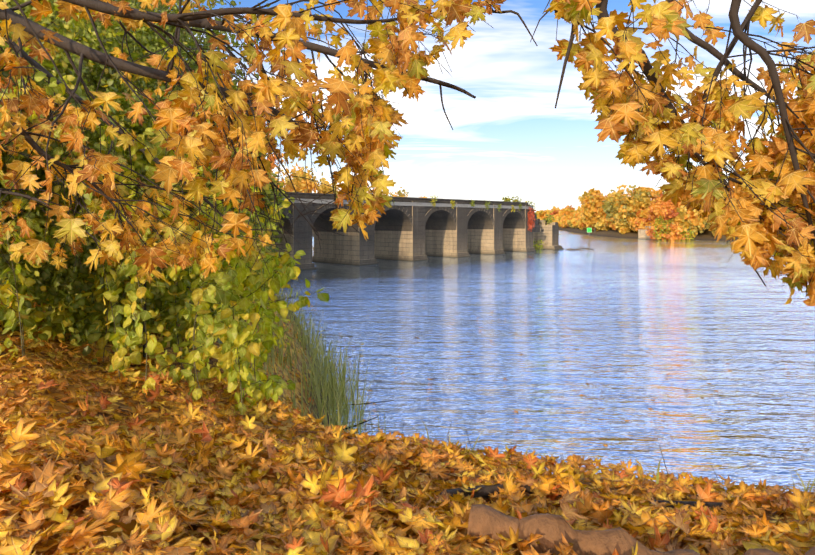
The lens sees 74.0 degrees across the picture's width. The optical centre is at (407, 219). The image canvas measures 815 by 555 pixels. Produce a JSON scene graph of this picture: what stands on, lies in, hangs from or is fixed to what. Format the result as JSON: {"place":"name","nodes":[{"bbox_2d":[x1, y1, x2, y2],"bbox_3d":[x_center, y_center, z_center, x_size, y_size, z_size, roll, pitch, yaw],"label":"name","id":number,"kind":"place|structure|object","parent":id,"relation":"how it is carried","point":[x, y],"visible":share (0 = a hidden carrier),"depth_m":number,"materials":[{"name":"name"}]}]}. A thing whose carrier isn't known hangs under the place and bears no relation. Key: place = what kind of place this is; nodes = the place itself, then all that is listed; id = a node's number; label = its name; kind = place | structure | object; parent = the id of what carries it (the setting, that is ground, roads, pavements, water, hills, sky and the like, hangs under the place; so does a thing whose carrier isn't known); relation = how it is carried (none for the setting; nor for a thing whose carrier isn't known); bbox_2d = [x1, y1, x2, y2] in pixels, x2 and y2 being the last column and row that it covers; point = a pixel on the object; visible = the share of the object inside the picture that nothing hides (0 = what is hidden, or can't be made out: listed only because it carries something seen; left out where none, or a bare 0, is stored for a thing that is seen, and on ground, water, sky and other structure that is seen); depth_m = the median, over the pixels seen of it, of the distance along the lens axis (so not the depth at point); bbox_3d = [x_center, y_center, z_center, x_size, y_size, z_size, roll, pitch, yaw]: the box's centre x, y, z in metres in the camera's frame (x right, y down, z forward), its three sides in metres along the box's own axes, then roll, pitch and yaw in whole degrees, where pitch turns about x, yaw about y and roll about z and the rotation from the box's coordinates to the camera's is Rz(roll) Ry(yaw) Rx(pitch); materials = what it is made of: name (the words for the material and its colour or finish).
{"place":"outdoors","nodes":[
{"label":"outdoors","id":0,"kind":"place"},
{"bbox_2d":[0,227,784,554],"bbox_3d":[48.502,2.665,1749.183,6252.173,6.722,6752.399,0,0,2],"label":"terrain","id":1,"kind":"structure","parent":0,"point":[704,235],"depth_m":5.48,"materials":[{"name":"brown soil"}]},
{"bbox_2d":[0,10,117,324],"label":"understorey shrub","id":2,"kind":"object","parent":1,"relation":"on","point":[69,280],"visible":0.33,"depth_m":5.87,"materials":[{"name":"green plant"}]},
{"bbox_2d":[0,0,157,273],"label":"tree","id":3,"kind":"object","parent":1,"relation":"on","point":[80,27],"visible":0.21,"depth_m":7.26,"materials":[{"name":"green plant"}]},
{"bbox_2d":[7,58,171,288],"bbox_3d":[-5.430,-0.766,9.578,3.544,4.704,3.664,0,0,2],"label":"tree","id":4,"kind":"object","parent":1,"relation":"on","point":[66,74],"depth_m":9.06,"materials":[{"name":"green plant"}]},
{"bbox_2d":[0,0,188,256],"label":"tree","id":5,"kind":"object","parent":1,"relation":"on","point":[141,36],"visible":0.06,"depth_m":8.87,"materials":[{"name":"green plant"}]},
{"bbox_2d":[0,85,253,333],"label":"understorey shrub","id":6,"kind":"object","parent":1,"relation":"on","point":[126,119],"visible":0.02,"depth_m":7.39,"materials":[{"name":"green plant"}]},
{"bbox_2d":[7,0,254,279],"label":"tree","id":7,"kind":"object","parent":1,"relation":"on","point":[186,44],"visible":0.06,"depth_m":10.56,"materials":[{"name":"green plant"}]},
{"bbox_2d":[10,0,251,110],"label":"tree","id":8,"kind":"object","parent":1,"relation":"on","point":[185,33],"visible":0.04,"depth_m":13.10,"materials":[{"name":"green plant"}]},
{"bbox_2d":[3,28,264,281],"bbox_3d":[-4.877,-0.678,8.935,4.990,4.957,4.443,0,0,2],"label":"tree","id":9,"kind":"object","parent":1,"relation":"on","point":[148,124],"visible":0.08,"depth_m":8.19,"materials":[{"name":"green plant"}]},
{"bbox_2d":[14,135,265,364],"bbox_3d":[-3.369,0.434,6.793,2.948,3.174,2.804,0,0,2],"label":"understorey shrub","id":10,"kind":"object","parent":1,"relation":"on","point":[73,320],"visible":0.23,"depth_m":6.26,"materials":[{"name":"green plant"}]},
{"bbox_2d":[7,0,283,170],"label":"tree","id":11,"kind":"object","parent":1,"relation":"on","point":[236,43],"visible":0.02,"depth_m":17.90,"materials":[{"name":"green plant"}]},
{"bbox_2d":[0,42,328,415],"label":"bush","id":12,"kind":"object","parent":1,"relation":"on","point":[253,347],"visible":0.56,"depth_m":5.11,"materials":[{"name":"green plant"}]},
{"bbox_2d":[137,155,297,324],"bbox_3d":[-3.430,0.449,9.177,2.971,3.369,2.988,0,0,2],"label":"understorey shrub","id":13,"kind":"object","parent":1,"relation":"on","point":[267,189],"depth_m":9.31,"materials":[{"name":"green plant"}]},
{"bbox_2d":[164,181,279,272],"bbox_3d":[-4.544,0.218,11.936,3.909,3.541,3.346,0,0,2],"label":"understorey shrub","id":14,"kind":"object","parent":1,"relation":"on","point":[271,249],"depth_m":11.86,"materials":[{"name":"green plant"}]},
{"bbox_2d":[0,0,505,282],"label":"maple tree","id":15,"kind":"object","parent":1,"relation":"on","point":[367,115],"visible":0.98,"depth_m":3.21,"materials":[{"name":"orange plant"}]},
{"bbox_2d":[244,155,283,245],"bbox_3d":[-5.058,-0.048,13.816,4.307,4.166,4.172,0,0,2],"label":"tree","id":16,"kind":"object","parent":1,"relation":"on","point":[269,184],"depth_m":13.67,"materials":[{"name":"green plant"}]},
{"bbox_2d":[262,153,283,187],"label":"tree","id":17,"kind":"object","parent":1,"relation":"on","point":[273,165],"visible":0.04,"depth_m":85.74,"materials":[{"name":"orange plant"}]},
{"bbox_2d":[255,173,290,246],"bbox_3d":[-6.057,-0.272,16.883,4.764,4.842,4.363,0,0,2],"label":"tree","id":18,"kind":"object","parent":1,"relation":"on","point":[280,239],"depth_m":17.14,"materials":[{"name":"green plant"}]},
{"bbox_2d":[269,167,294,191],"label":"tree","id":19,"kind":"object","parent":1,"relation":"on","point":[285,189],"visible":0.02,"depth_m":72.22,"materials":[{"name":"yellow plant"}]},
{"bbox_2d":[277,170,315,192],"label":"tree","id":20,"kind":"object","parent":1,"relation":"on","point":[286,182],"visible":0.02,"depth_m":100.96,"materials":[{"name":"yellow plant"}]},
{"bbox_2d":[275,161,319,192],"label":"tree","id":21,"kind":"object","parent":1,"relation":"on","point":[299,168],"visible":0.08,"depth_m":123.77,"materials":[{"name":"orange plant"}]},
{"bbox_2d":[283,170,338,193],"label":"tree","id":22,"kind":"object","parent":1,"relation":"on","point":[310,184],"visible":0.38,"depth_m":87.83,"materials":[{"name":"orange plant"}]},
{"bbox_2d":[388,187,408,196],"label":"tree","id":23,"kind":"object","parent":1,"relation":"on","point":[399,193],"visible":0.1,"depth_m":199.78,"materials":[{"name":"yellow plant"}]},
{"bbox_2d":[0,293,814,554],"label":"fallen leaves","id":24,"kind":"object","parent":1,"relation":"on","point":[358,489],"visible":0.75,"depth_m":2.40,"materials":[{"name":"orange plant"}]},
{"bbox_2d":[259,192,563,270],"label":"bridge","id":25,"kind":"structure","parent":1,"relation":"on","point":[415,229],"depth_m":54.40,"materials":[{"name":"stone"}]},
{"bbox_2d":[336,191,697,249],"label":"bridge vine plants","id":26,"kind":"object","parent":1,"relation":"on","point":[531,224],"visible":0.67,"depth_m":71.36,"materials":[{"name":"green plant"}]},
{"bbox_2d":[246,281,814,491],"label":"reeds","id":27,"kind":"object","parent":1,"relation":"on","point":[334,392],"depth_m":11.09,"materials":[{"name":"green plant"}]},
{"bbox_2d":[537,210,546,217],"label":"tree","id":28,"kind":"object","parent":1,"relation":"on","point":[539,213],"visible":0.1,"depth_m":301.28,"materials":[{"name":"orange plant"}]},
{"bbox_2d":[547,210,558,217],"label":"tree","id":29,"kind":"object","parent":1,"relation":"on","point":[554,212],"visible":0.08,"depth_m":261.43,"materials":[{"name":"orange plant"}]},
{"bbox_2d":[555,207,571,220],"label":"tree","id":30,"kind":"object","parent":1,"relation":"on","point":[561,213],"visible":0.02,"depth_m":229.03,"materials":[{"name":"orange plant"}]},
{"bbox_2d":[560,216,571,226],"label":"bank shrub","id":31,"kind":"object","parent":1,"relation":"on","point":[563,224],"visible":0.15,"depth_m":206.38,"materials":[{"name":"orange plant"}]},
{"bbox_2d":[564,210,574,218],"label":"tree","id":32,"kind":"object","parent":1,"relation":"on","point":[568,213],"visible":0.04,"depth_m":213.68,"materials":[{"name":"orange plant"}]},
{"bbox_2d":[571,213,580,226],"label":"bank shrub","id":33,"kind":"object","parent":1,"relation":"on","point":[573,221],"visible":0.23,"depth_m":174.67,"materials":[{"name":"orange plant"}]},
{"bbox_2d":[577,218,586,229],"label":"bank shrub","id":34,"kind":"object","parent":1,"relation":"on","point":[579,221],"visible":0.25,"depth_m":162.50,"materials":[{"name":"orange plant"}]},
{"bbox_2d":[579,219,591,227],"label":"bank shrub","id":35,"kind":"object","parent":1,"relation":"on","point":[583,224],"visible":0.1,"depth_m":154.56,"materials":[{"name":"orange plant"}]},
{"bbox_2d":[577,188,606,231],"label":"tree","id":36,"kind":"object","parent":1,"relation":"on","point":[593,211],"visible":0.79,"depth_m":144.89,"materials":[{"name":"orange plant"}]},
{"bbox_2d":[586,219,600,230],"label":"bank shrub","id":37,"kind":"object","parent":1,"relation":"on","point":[591,223],"visible":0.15,"depth_m":145.74,"materials":[{"name":"orange plant"}]},
{"bbox_2d":[528,186,660,210],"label":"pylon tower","id":38,"kind":"structure","parent":1,"relation":"on","point":[569,200],"depth_m":146.03,"materials":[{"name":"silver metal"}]},
{"bbox_2d":[592,220,612,230],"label":"bank shrub","id":39,"kind":"object","parent":1,"relation":"on","point":[599,227],"visible":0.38,"depth_m":138.38,"materials":[{"name":"yellow plant"}]},
{"bbox_2d":[599,216,611,228],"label":"bank shrub","id":40,"kind":"object","parent":1,"relation":"on","point":[602,222],"visible":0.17,"depth_m":134.33,"materials":[{"name":"orange plant"}]},
{"bbox_2d":[615,215,632,233],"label":"bank shrub","id":41,"kind":"object","parent":1,"relation":"on","point":[623,229],"visible":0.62,"depth_m":121.84,"materials":[{"name":"yellow plant"}]},
{"bbox_2d":[600,185,654,230],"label":"tree","id":42,"kind":"object","parent":1,"relation":"on","point":[613,205],"visible":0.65,"depth_m":122.50,"materials":[{"name":"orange plant"}]},
{"bbox_2d":[629,217,638,232],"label":"bank shrub","id":43,"kind":"object","parent":1,"relation":"on","point":[632,219],"visible":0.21,"depth_m":119.23,"materials":[{"name":"orange plant"}]},
{"bbox_2d":[630,217,652,230],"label":"bank shrub","id":44,"kind":"object","parent":1,"relation":"on","point":[639,223],"visible":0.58,"depth_m":114.32,"materials":[{"name":"orange plant"}]},
{"bbox_2d":[636,208,654,220],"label":"tree","id":45,"kind":"object","parent":1,"relation":"on","point":[642,214],"visible":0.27,"depth_m":117.82,"materials":[{"name":"orange plant"}]},
{"bbox_2d":[633,186,662,212],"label":"tree","id":46,"kind":"object","parent":1,"relation":"on","point":[653,193],"visible":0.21,"depth_m":124.34,"materials":[{"name":"orange plant"}]},
{"bbox_2d":[492,0,814,305],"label":"maple tree","id":47,"kind":"object","parent":1,"relation":"on","point":[775,180],"visible":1,"depth_m":2.70,"materials":[{"name":"orange plant"}]},
{"bbox_2d":[638,226,671,239],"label":"bridge pier","id":48,"kind":"structure","parent":1,"relation":"on","point":[642,234],"depth_m":110.80,"materials":[{"name":"stone"}]},
{"bbox_2d":[654,189,666,200],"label":"tree","id":49,"kind":"object","parent":1,"relation":"on","point":[665,192],"depth_m":120.96,"materials":[{"name":"orange plant"}]},
{"bbox_2d":[648,194,678,221],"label":"tree","id":50,"kind":"object","parent":1,"relation":"on","point":[661,208],"visible":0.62,"depth_m":109.10,"materials":[{"name":"orange plant"}]},
{"bbox_2d":[645,222,685,239],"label":"bank shrub","id":51,"kind":"object","parent":1,"relation":"on","point":[648,232],"visible":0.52,"depth_m":105.57,"materials":[{"name":"orange plant"}]},
{"bbox_2d":[656,224,688,240],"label":"bank shrub","id":52,"kind":"object","parent":1,"relation":"on","point":[678,233],"visible":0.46,"depth_m":104.53,"materials":[{"name":"orange plant"}]},
{"bbox_2d":[662,205,689,225],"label":"tree","id":53,"kind":"object","parent":1,"relation":"on","point":[681,211],"visible":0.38,"depth_m":108.46,"materials":[{"name":"orange plant"}]},
{"bbox_2d":[675,197,697,223],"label":"tree","id":54,"kind":"object","parent":1,"relation":"on","point":[690,212],"visible":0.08,"depth_m":109.29,"materials":[{"name":"orange plant"}]},
{"bbox_2d":[678,209,713,236],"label":"bank shrub","id":55,"kind":"object","parent":1,"relation":"on","point":[693,223],"visible":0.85,"depth_m":107.62,"materials":[{"name":"orange plant"}]},
{"bbox_2d":[689,203,711,231],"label":"tree","id":56,"kind":"object","parent":1,"relation":"on","point":[699,212],"visible":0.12,"depth_m":109.96,"materials":[{"name":"orange plant"}]},
{"bbox_2d":[154,0,814,212],"label":"sky","id":57,"kind":"structure","parent":0,"point":[511,140],"materials":[{"name":"white"}]},
{"bbox_2d":[279,230,814,494],"bbox_3d":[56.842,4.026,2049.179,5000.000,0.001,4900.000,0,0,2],"label":"river water","id":58,"kind":"structure","parent":0,"point":[751,421],"depth_m":16.41,"materials":[{"name":"blue liquid"}]},
{"bbox_2d":[566,241,593,249],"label":"driftwood snag","id":59,"kind":"object","parent":58,"relation":"in","point":[571,248],"visible":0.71,"depth_m":71.27,"materials":[{"name":"grey wood"}]}
]}

